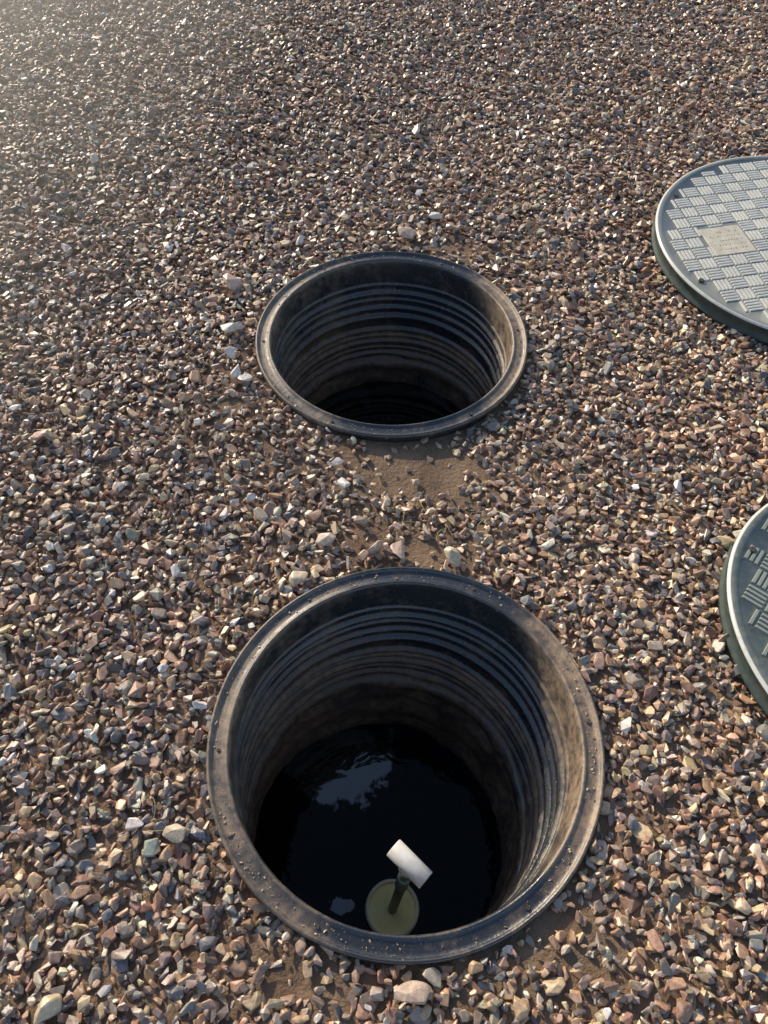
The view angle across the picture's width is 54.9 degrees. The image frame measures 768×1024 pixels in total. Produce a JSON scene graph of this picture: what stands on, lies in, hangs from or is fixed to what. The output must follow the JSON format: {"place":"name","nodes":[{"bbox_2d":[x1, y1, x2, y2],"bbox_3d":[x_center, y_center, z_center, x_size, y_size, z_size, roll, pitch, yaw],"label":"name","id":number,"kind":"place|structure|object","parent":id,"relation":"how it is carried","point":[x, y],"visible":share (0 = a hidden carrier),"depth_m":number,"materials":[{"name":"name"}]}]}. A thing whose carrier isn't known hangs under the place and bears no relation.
{"place":"outdoors","nodes":[
{"label":"outdoors","id":0,"kind":"place"},
{"bbox_2d":[0,0,767,1023],"bbox_3d":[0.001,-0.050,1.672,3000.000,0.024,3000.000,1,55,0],"label":"gravel ground","id":1,"kind":"structure","parent":0,"point":[436,476],"depth_m":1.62,"materials":[{"name":"brown gravel"}]},
{"bbox_2d":[0,8,767,1023],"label":"pale stones","id":2,"kind":"object","parent":1,"relation":"on","point":[406,992],"visible":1,"depth_m":1.55,"materials":[{"name":"beige stone"}]},
{"bbox_2d":[255,251,527,441],"bbox_3d":[0.016,-0.297,2.161,0.706,0.580,0.702,1,55,0],"label":"septic tank riser","id":3,"kind":"object","parent":1,"relation":"in","point":[389,346],"visible":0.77,"depth_m":2.17,"materials":[{"name":"black plastic"}]},
{"bbox_2d":[206,567,604,964],"bbox_3d":[0.030,0.619,1.606,0.714,0.720,0.735,1,55,0],"label":"septic tank riser","id":4,"kind":"object","parent":1,"relation":"in","point":[444,727],"visible":0.91,"depth_m":1.63,"materials":[{"name":"black plastic"}]},
{"bbox_2d":[365,840,431,934],"bbox_3d":[0.021,0.820,1.560,0.123,0.625,0.124,1,55,0],"label":"outlet pipe filter","id":5,"kind":"object","parent":4,"relation":"attached to","point":[392,906],"visible":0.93,"depth_m":1.63,"materials":[{"name":"green plastic"}]},
{"bbox_2d":[651,156,767,343],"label":"septic tank lid","id":6,"kind":"object","parent":1,"relation":"on","point":[709,235],"visible":1,"depth_m":2.12,"materials":[{"name":"plastic"}]},
{"bbox_2d":[718,504,767,716],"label":"septic tank lid","id":7,"kind":"object","parent":1,"relation":"on","point":[743,595],"visible":1,"depth_m":1.45,"materials":[{"name":"plastic"}]}
]}

